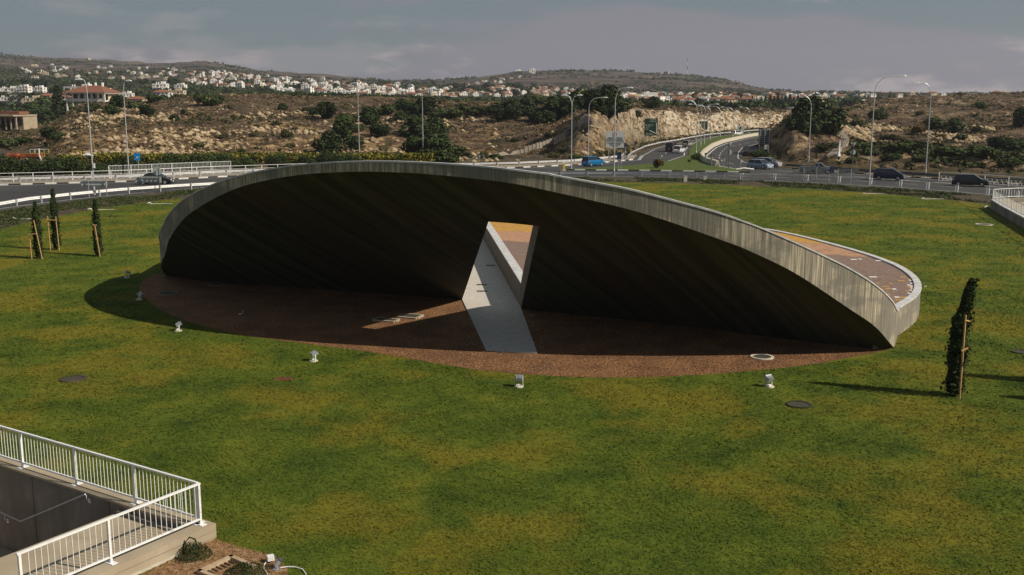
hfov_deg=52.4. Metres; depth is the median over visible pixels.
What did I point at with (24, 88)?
villa
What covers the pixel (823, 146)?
olive bush
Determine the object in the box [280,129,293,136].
olive bush
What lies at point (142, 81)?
town tree
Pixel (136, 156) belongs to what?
blue sign
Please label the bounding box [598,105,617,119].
carob tree
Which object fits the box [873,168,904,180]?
car
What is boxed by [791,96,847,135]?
carob tree
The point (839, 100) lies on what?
town gardens
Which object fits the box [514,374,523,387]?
floodlight
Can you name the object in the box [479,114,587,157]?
retaining fence
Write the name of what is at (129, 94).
villa
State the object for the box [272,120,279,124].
olive bush
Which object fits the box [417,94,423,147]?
street lamp
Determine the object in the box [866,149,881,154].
green bush
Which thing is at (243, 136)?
hillside stones
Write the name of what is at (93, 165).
street lamp
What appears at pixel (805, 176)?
bollard row
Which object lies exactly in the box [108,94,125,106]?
carob tree
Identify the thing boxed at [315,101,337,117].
carob tree
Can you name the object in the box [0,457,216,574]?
wall
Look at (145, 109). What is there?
carob tree
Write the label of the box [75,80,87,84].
town tree
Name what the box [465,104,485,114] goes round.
green bush
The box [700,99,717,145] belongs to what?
street lamp
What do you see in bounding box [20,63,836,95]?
distant houses
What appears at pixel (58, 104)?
tall tree
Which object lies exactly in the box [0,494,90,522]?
handrail
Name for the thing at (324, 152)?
carob tree
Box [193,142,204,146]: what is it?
green bush
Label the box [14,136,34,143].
green bush
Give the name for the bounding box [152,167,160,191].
road sign
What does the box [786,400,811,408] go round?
manhole cover
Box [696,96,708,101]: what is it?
town house
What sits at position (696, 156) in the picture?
carob tree
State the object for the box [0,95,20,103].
villa
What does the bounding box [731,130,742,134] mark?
car
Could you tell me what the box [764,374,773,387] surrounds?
floodlight
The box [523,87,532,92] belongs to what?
town tree
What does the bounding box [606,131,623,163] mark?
billboard
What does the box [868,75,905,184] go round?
street lamp
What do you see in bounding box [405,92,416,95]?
town house
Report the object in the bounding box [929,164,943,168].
olive bush
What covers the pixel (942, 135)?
autumn bush
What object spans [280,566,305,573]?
cable
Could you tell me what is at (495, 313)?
path
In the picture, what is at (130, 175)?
guardrail
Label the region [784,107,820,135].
carob tree
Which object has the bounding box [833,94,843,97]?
town house
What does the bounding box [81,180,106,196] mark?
road sign
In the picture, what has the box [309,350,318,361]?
floodlight
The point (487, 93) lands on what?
town house
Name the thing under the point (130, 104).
green bush
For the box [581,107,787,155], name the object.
cutting boulders
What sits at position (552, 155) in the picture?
olive bush
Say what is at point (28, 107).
carob tree
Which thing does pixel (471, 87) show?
town tree
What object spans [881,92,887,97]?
town house
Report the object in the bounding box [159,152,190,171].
green bush
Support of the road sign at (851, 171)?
on the road
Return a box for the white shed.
[642,92,657,96]
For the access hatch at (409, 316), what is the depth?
53.38 m
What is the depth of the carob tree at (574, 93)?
271.32 m
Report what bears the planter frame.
on the soil patch
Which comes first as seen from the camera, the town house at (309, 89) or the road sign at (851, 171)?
the road sign at (851, 171)
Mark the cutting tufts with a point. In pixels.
(708, 116)
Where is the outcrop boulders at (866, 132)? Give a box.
[840,123,994,143]
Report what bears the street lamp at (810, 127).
on the hills
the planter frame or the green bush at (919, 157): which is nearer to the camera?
the planter frame
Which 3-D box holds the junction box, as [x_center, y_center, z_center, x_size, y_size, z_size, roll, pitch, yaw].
[-5.825,6.548,25.093,0.160,0.180,0.140,-5,11,-25]
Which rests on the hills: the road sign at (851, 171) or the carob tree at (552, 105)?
the carob tree at (552, 105)
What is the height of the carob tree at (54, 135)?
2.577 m
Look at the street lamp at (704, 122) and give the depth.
254.61 m
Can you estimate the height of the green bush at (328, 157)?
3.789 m
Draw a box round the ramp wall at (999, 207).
[990,188,1023,227]
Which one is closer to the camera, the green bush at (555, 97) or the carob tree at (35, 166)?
the carob tree at (35, 166)
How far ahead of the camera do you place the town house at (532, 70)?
1841.93 m
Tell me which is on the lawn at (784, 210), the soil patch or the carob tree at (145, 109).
the soil patch
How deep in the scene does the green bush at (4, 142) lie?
241.39 m
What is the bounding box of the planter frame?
[197,554,256,574]
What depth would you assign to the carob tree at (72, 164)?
149.70 m
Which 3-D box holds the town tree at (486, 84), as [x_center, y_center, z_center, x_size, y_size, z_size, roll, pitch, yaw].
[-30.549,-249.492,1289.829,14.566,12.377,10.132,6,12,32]
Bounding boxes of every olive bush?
[170,114,178,118]
[215,133,228,137]
[223,104,232,108]
[230,114,238,119]
[248,133,259,136]
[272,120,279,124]
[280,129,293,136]
[285,143,295,147]
[429,108,442,118]
[454,102,470,112]
[459,151,473,157]
[478,152,488,157]
[547,153,560,157]
[815,142,838,149]
[845,157,863,161]
[848,119,868,126]
[880,134,902,139]
[915,111,924,114]
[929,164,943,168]
[953,159,972,164]
[971,125,988,132]
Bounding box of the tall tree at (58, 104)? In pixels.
[46,85,65,120]
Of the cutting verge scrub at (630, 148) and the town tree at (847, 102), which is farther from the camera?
the town tree at (847, 102)
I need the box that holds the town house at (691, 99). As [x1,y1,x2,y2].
[683,98,695,102]
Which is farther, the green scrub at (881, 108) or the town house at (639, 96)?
the town house at (639, 96)
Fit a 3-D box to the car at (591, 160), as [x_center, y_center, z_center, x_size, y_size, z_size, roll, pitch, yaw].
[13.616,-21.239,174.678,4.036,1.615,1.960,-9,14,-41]
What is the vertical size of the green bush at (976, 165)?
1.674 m
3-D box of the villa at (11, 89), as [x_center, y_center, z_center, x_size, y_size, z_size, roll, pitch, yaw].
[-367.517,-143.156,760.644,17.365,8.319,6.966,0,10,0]
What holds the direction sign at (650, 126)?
on the hills
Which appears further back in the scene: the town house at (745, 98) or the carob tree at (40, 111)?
the town house at (745, 98)
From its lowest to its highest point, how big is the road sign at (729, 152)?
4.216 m
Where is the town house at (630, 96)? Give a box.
[626,94,636,99]
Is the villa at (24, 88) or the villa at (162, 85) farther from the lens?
the villa at (162, 85)
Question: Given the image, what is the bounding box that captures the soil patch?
[141,539,287,574]
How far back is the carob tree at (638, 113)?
253.72 m
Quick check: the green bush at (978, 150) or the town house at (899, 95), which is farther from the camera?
the town house at (899, 95)
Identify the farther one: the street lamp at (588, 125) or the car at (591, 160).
the street lamp at (588, 125)
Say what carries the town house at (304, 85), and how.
on the hills
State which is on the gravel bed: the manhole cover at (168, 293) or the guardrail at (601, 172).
the manhole cover at (168, 293)
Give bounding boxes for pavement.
[0,155,636,183]
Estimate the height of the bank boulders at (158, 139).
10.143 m
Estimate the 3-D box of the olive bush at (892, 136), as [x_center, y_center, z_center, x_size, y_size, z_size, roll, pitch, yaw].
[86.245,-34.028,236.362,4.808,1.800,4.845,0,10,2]
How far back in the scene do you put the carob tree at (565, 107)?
266.42 m
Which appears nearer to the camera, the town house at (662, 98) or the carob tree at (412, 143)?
the carob tree at (412, 143)
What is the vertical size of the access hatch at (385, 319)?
0.080 m
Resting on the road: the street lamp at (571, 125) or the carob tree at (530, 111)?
the street lamp at (571, 125)
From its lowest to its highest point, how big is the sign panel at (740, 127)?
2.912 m
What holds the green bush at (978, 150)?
on the hills
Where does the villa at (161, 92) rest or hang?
on the hills
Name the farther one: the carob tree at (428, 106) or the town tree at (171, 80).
the town tree at (171, 80)
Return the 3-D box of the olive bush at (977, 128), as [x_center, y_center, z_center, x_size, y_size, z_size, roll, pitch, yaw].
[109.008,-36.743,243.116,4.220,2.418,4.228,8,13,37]
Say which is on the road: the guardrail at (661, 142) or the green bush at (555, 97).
the guardrail at (661, 142)
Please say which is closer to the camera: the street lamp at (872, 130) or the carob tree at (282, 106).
the street lamp at (872, 130)
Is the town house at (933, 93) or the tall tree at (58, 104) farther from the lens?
the town house at (933, 93)
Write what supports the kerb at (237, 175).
on the road
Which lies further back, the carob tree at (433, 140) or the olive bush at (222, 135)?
the olive bush at (222, 135)
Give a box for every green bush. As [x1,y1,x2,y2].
[0,138,19,146]
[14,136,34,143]
[31,96,52,104]
[36,153,68,175]
[77,103,100,112]
[105,157,121,174]
[110,155,143,174]
[122,101,140,108]
[143,158,170,172]
[144,94,161,101]
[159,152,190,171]
[184,151,215,170]
[193,92,220,105]
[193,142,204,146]
[205,150,233,169]
[264,152,287,165]
[306,107,318,114]
[315,152,341,162]
[339,153,361,160]
[352,124,367,130]
[379,104,397,113]
[416,148,439,161]
[425,150,458,162]
[437,107,463,119]
[441,143,465,155]
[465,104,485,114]
[486,154,505,158]
[510,138,521,140]
[523,94,547,102]
[546,94,566,100]
[568,154,581,158]
[750,149,764,157]
[758,152,772,156]
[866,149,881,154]
[879,153,902,160]
[884,139,922,150]
[911,154,930,160]
[916,140,929,148]
[922,117,945,129]
[936,146,965,155]
[952,133,967,139]
[965,145,997,155]
[965,161,986,167]
[974,101,987,108]
[996,159,1023,167]
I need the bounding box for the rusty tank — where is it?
[7,153,42,162]
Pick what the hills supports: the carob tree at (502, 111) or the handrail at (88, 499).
the carob tree at (502, 111)
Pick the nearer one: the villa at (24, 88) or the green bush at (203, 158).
the green bush at (203, 158)
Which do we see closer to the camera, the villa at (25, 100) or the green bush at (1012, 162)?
the green bush at (1012, 162)
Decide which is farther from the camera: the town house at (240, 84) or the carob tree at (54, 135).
the town house at (240, 84)
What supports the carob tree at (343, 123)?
on the hills
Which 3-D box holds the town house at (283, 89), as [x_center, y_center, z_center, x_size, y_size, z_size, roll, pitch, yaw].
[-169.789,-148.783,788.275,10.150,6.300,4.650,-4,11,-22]
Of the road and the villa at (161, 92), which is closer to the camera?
the road
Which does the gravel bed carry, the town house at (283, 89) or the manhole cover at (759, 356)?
the manhole cover at (759, 356)
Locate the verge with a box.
[0,177,1001,228]
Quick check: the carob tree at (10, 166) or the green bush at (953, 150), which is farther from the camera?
the green bush at (953, 150)
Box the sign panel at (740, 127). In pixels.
[737,125,743,129]
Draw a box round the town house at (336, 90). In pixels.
[332,88,344,92]
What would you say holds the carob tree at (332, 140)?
on the hills
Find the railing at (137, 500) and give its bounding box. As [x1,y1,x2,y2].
[0,425,204,525]
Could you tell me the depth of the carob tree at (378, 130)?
238.12 m
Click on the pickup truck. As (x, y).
(826, 169)
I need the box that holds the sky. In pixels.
[0,0,1023,92]
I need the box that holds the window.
[17,119,22,124]
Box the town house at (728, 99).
[720,97,737,102]
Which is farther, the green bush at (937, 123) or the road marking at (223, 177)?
the green bush at (937, 123)
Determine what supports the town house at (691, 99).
on the hills
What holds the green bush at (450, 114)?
on the hills
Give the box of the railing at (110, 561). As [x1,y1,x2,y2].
[15,482,206,574]
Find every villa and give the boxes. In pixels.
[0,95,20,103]
[2,86,15,93]
[16,84,32,93]
[20,96,38,103]
[32,85,46,92]
[41,93,52,97]
[63,83,121,110]
[63,84,91,89]
[119,91,134,96]
[126,96,146,101]
[152,81,168,90]
[153,90,172,96]
[168,88,185,95]
[174,83,186,89]
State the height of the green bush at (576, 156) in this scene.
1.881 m
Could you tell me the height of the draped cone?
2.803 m
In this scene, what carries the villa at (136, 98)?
on the hills
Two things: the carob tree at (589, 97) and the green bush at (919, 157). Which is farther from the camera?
the carob tree at (589, 97)
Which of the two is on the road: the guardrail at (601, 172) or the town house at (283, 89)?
the guardrail at (601, 172)
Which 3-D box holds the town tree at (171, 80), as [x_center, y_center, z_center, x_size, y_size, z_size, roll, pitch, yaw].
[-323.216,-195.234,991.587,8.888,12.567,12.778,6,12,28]
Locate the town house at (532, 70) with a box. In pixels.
[529,68,535,73]
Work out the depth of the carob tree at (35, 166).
147.97 m
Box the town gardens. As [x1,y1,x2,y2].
[0,67,915,124]
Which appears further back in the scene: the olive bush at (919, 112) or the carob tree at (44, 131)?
the olive bush at (919, 112)
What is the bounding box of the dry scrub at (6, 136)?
[0,92,1023,172]
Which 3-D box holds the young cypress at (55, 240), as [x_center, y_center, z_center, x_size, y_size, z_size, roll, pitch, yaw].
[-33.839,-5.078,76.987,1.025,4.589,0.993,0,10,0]
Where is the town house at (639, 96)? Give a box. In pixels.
[625,94,644,99]
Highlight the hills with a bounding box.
[0,54,1023,183]
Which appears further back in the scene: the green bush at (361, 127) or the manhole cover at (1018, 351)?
the green bush at (361, 127)
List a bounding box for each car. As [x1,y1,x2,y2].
[142,172,174,184]
[581,156,603,165]
[672,145,684,152]
[682,140,692,146]
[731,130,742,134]
[742,146,756,153]
[747,159,773,168]
[757,157,781,166]
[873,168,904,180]
[952,174,988,186]
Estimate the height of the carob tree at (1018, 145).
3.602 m
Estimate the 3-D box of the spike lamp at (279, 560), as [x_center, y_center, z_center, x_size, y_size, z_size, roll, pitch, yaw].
[-5.559,6.543,24.733,0.280,0.317,0.200,-9,14,-40]
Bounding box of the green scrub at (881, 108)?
[0,92,1023,173]
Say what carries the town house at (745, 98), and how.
on the hills
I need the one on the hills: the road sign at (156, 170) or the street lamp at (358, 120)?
the street lamp at (358, 120)
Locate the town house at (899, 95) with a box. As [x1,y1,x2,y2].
[896,93,902,97]
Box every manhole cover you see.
[59,375,87,382]
[157,291,178,294]
[750,353,773,359]
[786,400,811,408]
[975,223,993,225]
[1011,349,1023,354]
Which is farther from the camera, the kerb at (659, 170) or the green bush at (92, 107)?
the green bush at (92, 107)
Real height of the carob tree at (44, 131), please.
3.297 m
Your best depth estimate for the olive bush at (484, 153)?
203.66 m
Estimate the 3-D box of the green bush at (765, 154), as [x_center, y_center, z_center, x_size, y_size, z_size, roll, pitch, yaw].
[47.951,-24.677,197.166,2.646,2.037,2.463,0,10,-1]
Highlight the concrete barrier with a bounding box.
[700,133,758,165]
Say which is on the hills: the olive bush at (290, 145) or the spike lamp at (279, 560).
the olive bush at (290, 145)
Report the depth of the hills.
264.65 m
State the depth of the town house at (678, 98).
504.30 m
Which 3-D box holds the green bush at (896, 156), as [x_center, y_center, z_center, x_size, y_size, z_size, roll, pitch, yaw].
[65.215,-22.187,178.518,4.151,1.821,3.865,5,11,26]
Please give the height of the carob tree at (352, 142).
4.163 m
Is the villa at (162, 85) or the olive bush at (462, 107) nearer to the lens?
the olive bush at (462, 107)
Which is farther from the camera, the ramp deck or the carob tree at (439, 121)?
the carob tree at (439, 121)
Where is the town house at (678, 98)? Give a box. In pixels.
[672,97,683,102]
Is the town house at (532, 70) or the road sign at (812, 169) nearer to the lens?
the road sign at (812, 169)
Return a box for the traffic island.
[560,132,758,170]
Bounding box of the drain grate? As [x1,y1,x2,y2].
[274,377,292,380]
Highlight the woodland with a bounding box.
[0,51,1019,104]
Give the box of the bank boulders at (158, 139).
[40,107,498,161]
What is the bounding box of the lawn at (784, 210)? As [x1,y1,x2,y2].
[0,182,1023,574]
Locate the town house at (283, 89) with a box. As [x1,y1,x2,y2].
[281,87,294,90]
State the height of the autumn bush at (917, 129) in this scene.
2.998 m
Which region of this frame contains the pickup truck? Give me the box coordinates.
[799,162,834,173]
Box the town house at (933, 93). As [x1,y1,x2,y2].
[928,91,937,95]
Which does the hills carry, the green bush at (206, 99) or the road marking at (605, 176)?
the green bush at (206, 99)
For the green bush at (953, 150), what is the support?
on the hills
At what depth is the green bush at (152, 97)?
334.28 m
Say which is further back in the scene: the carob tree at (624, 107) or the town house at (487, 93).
the town house at (487, 93)
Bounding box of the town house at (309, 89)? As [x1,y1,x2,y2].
[304,87,313,92]
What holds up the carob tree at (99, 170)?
on the hills
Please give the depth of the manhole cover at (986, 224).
92.66 m
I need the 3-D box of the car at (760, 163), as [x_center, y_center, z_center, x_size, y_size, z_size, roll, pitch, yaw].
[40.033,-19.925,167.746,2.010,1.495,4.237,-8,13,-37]
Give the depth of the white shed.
508.33 m
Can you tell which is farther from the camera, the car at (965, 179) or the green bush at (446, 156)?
the green bush at (446, 156)
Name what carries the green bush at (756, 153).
on the hills
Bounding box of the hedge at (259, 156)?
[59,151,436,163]
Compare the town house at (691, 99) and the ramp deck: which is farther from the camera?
the town house at (691, 99)
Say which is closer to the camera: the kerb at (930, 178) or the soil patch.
the soil patch
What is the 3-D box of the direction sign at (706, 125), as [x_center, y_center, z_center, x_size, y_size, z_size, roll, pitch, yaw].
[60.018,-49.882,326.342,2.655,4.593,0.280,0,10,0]
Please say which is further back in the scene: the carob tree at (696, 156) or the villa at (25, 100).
the villa at (25, 100)
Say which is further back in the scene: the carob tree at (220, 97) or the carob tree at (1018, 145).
the carob tree at (220, 97)
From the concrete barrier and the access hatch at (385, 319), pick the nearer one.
the access hatch at (385, 319)
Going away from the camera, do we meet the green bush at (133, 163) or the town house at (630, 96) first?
the green bush at (133, 163)
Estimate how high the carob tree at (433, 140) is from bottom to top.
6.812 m
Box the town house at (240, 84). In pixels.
[235,82,244,87]
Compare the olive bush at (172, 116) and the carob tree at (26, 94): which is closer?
the olive bush at (172, 116)
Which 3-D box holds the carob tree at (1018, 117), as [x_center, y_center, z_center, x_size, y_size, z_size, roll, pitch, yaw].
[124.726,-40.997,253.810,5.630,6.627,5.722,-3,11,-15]
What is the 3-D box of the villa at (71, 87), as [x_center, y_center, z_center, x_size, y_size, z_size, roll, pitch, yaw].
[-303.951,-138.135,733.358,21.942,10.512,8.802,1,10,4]
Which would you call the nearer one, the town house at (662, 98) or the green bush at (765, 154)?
the green bush at (765, 154)
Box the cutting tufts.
[616,106,781,135]
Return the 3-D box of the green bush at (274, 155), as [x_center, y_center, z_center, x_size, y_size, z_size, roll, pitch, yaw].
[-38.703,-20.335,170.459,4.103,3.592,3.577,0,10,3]
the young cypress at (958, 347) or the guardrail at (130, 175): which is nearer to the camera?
the young cypress at (958, 347)
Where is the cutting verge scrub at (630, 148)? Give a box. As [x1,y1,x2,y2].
[582,126,769,158]
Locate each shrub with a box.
[174,536,212,563]
[223,561,269,574]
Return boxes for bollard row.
[740,173,1019,197]
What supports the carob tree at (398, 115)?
on the hills
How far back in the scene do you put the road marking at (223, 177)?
148.89 m
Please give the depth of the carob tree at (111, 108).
268.67 m
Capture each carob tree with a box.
[0,120,14,129]
[0,154,32,180]
[7,92,38,102]
[18,103,36,113]
[18,156,51,179]
[31,106,51,118]
[39,127,55,136]
[47,131,66,139]
[48,155,88,178]
[86,161,109,177]
[102,103,120,113]
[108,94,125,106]
[138,104,155,114]
[213,95,224,103]
[231,156,255,171]
[266,155,290,167]
[277,103,288,109]
[295,154,316,164]
[311,130,347,151]
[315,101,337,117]
[315,149,341,160]
[332,113,354,138]
[342,136,364,149]
[353,106,381,124]
[368,123,391,136]
[391,111,405,120]
[393,98,415,110]
[398,114,440,136]
[401,135,422,152]
[406,96,439,114]
[422,130,452,150]
[423,116,449,133]
[477,105,492,115]
[489,101,517,120]
[505,99,522,118]
[519,97,539,115]
[524,107,543,120]
[532,110,556,123]
[539,98,563,119]
[556,97,581,115]
[569,89,586,106]
[576,89,607,110]
[597,84,623,108]
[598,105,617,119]
[614,93,631,114]
[635,110,642,116]
[643,96,660,108]
[690,153,699,159]
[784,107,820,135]
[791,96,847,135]
[820,115,840,136]
[867,110,888,119]
[942,118,972,132]
[986,136,1014,148]
[1000,140,1023,150]
[1012,107,1023,126]
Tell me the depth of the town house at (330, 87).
838.11 m
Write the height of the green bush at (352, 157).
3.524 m
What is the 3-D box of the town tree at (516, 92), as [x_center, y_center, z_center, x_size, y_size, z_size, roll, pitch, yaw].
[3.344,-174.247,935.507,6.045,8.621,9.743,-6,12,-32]
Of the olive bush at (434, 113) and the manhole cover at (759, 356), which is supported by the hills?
the olive bush at (434, 113)
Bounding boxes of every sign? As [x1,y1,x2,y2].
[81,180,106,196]
[82,153,92,161]
[134,153,139,176]
[135,175,160,185]
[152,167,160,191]
[644,117,657,142]
[700,121,707,129]
[726,143,731,167]
[758,129,770,151]
[802,167,821,181]
[828,166,834,182]
[837,169,858,183]
[850,143,855,167]
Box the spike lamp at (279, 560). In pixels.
[273,556,283,570]
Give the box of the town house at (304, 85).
[301,83,308,89]
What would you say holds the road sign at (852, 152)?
on the hills
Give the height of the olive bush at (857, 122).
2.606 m
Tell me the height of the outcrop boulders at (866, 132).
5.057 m
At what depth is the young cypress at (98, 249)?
73.75 m
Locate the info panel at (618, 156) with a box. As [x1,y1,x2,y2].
[617,152,621,165]
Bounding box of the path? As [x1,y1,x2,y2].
[462,239,537,353]
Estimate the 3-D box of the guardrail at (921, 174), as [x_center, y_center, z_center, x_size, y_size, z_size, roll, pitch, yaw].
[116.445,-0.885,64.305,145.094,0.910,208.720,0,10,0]
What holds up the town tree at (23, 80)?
on the hills
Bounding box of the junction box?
[267,554,274,561]
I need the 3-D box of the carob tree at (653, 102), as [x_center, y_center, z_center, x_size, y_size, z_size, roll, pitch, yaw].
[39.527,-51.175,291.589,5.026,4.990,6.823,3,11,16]
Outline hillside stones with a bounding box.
[18,93,1023,165]
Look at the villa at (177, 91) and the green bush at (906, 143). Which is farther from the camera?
the villa at (177, 91)
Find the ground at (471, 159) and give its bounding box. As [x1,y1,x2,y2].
[0,150,1023,175]
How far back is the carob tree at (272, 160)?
165.62 m
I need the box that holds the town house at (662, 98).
[658,96,669,101]
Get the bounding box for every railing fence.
[0,163,305,181]
[108,161,230,178]
[938,172,1023,186]
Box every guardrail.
[0,151,626,182]
[0,182,214,206]
[536,171,724,178]
[627,129,758,158]
[785,163,1023,185]
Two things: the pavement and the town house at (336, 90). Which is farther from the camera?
the town house at (336, 90)
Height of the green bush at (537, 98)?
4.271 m
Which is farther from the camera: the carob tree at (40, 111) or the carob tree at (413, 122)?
the carob tree at (40, 111)
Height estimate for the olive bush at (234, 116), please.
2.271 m
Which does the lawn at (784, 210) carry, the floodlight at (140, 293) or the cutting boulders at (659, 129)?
the floodlight at (140, 293)
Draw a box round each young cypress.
[28,200,44,258]
[46,188,61,249]
[90,199,104,256]
[940,277,980,398]
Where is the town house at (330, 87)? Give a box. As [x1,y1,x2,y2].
[324,85,332,91]
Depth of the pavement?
151.47 m
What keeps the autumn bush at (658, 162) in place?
on the traffic island
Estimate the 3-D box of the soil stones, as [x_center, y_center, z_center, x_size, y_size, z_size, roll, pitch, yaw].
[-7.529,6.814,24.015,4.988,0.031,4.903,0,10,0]
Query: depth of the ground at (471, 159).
199.51 m
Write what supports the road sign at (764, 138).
on the hills
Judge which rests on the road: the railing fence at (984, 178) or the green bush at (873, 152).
the railing fence at (984, 178)
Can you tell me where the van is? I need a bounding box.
[665,142,676,151]
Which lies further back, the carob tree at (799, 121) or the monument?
the carob tree at (799, 121)
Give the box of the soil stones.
[146,540,286,574]
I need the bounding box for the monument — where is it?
[159,160,921,348]
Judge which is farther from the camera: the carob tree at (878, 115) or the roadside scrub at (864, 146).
the carob tree at (878, 115)
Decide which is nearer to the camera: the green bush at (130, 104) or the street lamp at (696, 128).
the street lamp at (696, 128)
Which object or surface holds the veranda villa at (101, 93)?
on the hills
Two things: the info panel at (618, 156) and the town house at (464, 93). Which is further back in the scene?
the town house at (464, 93)
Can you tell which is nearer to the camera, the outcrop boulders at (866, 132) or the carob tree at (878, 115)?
the outcrop boulders at (866, 132)
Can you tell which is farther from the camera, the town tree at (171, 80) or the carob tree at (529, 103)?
the town tree at (171, 80)
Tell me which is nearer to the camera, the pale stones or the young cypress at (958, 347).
the young cypress at (958, 347)
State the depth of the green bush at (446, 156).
186.73 m
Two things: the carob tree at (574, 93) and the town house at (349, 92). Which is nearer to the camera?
the carob tree at (574, 93)
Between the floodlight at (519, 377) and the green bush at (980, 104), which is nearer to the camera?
the floodlight at (519, 377)
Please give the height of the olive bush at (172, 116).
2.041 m
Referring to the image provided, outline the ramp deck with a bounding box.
[1004,202,1023,213]
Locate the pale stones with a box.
[438,307,584,372]
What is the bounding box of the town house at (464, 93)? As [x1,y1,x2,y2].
[461,91,467,95]
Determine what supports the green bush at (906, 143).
on the hills
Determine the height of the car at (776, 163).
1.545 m
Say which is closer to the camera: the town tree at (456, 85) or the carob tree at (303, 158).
the carob tree at (303, 158)
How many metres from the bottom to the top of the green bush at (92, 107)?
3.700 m
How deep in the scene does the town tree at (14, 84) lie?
848.91 m
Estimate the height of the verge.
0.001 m
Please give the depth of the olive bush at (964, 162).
172.41 m
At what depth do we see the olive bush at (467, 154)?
205.83 m
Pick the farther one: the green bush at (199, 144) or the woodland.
the woodland
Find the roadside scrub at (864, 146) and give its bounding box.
[845,137,1023,164]
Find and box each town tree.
[8,82,20,87]
[20,78,30,83]
[32,78,47,86]
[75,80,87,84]
[137,79,147,83]
[167,77,180,84]
[452,82,459,88]
[466,85,475,89]
[482,81,491,87]
[512,89,519,94]
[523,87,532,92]
[843,98,853,104]
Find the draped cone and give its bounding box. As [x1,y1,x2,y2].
[836,141,840,155]
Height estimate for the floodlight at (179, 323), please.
0.466 m
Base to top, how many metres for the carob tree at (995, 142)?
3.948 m
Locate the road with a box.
[0,132,1023,210]
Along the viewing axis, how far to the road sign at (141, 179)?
126.63 m
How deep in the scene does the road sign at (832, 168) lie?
139.36 m
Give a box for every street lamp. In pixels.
[75,78,95,194]
[123,80,131,172]
[350,85,359,151]
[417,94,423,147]
[562,94,581,168]
[588,97,607,155]
[613,87,632,175]
[680,99,697,152]
[693,104,714,143]
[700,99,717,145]
[793,94,811,161]
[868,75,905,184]
[913,81,930,176]
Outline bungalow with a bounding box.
[0,111,37,129]
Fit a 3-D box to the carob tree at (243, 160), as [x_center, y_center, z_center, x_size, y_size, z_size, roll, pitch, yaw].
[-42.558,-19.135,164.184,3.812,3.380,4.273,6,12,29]
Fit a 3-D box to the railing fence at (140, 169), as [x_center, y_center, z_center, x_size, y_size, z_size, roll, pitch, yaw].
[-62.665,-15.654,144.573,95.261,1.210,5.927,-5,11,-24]
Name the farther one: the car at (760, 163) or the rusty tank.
the car at (760, 163)
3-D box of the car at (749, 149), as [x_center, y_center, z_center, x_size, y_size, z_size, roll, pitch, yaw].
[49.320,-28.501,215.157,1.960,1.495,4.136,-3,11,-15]
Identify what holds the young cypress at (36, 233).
on the lawn at (784, 210)
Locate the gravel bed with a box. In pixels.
[139,274,890,377]
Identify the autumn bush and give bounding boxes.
[652,158,663,167]
[911,125,926,133]
[936,133,945,137]
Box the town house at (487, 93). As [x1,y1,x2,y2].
[483,92,491,95]
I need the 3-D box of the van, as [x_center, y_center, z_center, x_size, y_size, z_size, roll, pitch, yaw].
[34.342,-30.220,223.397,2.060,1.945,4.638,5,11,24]
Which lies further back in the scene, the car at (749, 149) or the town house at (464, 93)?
the town house at (464, 93)
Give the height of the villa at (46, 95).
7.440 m
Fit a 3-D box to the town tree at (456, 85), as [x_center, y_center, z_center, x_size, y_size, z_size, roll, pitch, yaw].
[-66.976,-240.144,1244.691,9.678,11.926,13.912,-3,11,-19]
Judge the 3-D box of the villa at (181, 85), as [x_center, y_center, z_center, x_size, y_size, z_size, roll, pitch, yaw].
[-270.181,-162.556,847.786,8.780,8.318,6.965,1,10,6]
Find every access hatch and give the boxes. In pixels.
[372,317,399,322]
[396,313,423,318]
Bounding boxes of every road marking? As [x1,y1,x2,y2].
[0,176,1022,208]
[10,155,641,185]
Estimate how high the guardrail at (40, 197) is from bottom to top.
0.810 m
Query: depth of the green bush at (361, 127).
242.04 m
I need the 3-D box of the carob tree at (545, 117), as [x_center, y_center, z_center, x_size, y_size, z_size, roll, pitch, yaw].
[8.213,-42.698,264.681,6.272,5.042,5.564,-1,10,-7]
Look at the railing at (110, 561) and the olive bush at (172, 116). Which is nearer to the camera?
the railing at (110, 561)
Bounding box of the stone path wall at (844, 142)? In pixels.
[826,130,848,156]
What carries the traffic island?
on the road
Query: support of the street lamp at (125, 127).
on the hills
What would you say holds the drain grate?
on the lawn at (784, 210)
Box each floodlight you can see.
[124,271,130,277]
[136,291,142,300]
[174,321,181,331]
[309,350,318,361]
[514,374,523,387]
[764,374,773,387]
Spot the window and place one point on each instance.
(19, 121)
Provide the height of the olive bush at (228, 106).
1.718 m
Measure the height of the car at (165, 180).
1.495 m
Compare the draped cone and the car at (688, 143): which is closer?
the draped cone
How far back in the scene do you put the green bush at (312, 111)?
275.04 m
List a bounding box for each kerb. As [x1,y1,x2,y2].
[0,159,632,184]
[566,169,749,172]
[792,168,1023,184]
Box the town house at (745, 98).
[738,97,753,100]
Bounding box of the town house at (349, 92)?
[343,90,356,93]
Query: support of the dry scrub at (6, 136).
on the hills
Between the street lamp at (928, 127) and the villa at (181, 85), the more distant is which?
the villa at (181, 85)
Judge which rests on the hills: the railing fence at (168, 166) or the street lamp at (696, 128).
the railing fence at (168, 166)
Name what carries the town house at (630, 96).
on the town gardens

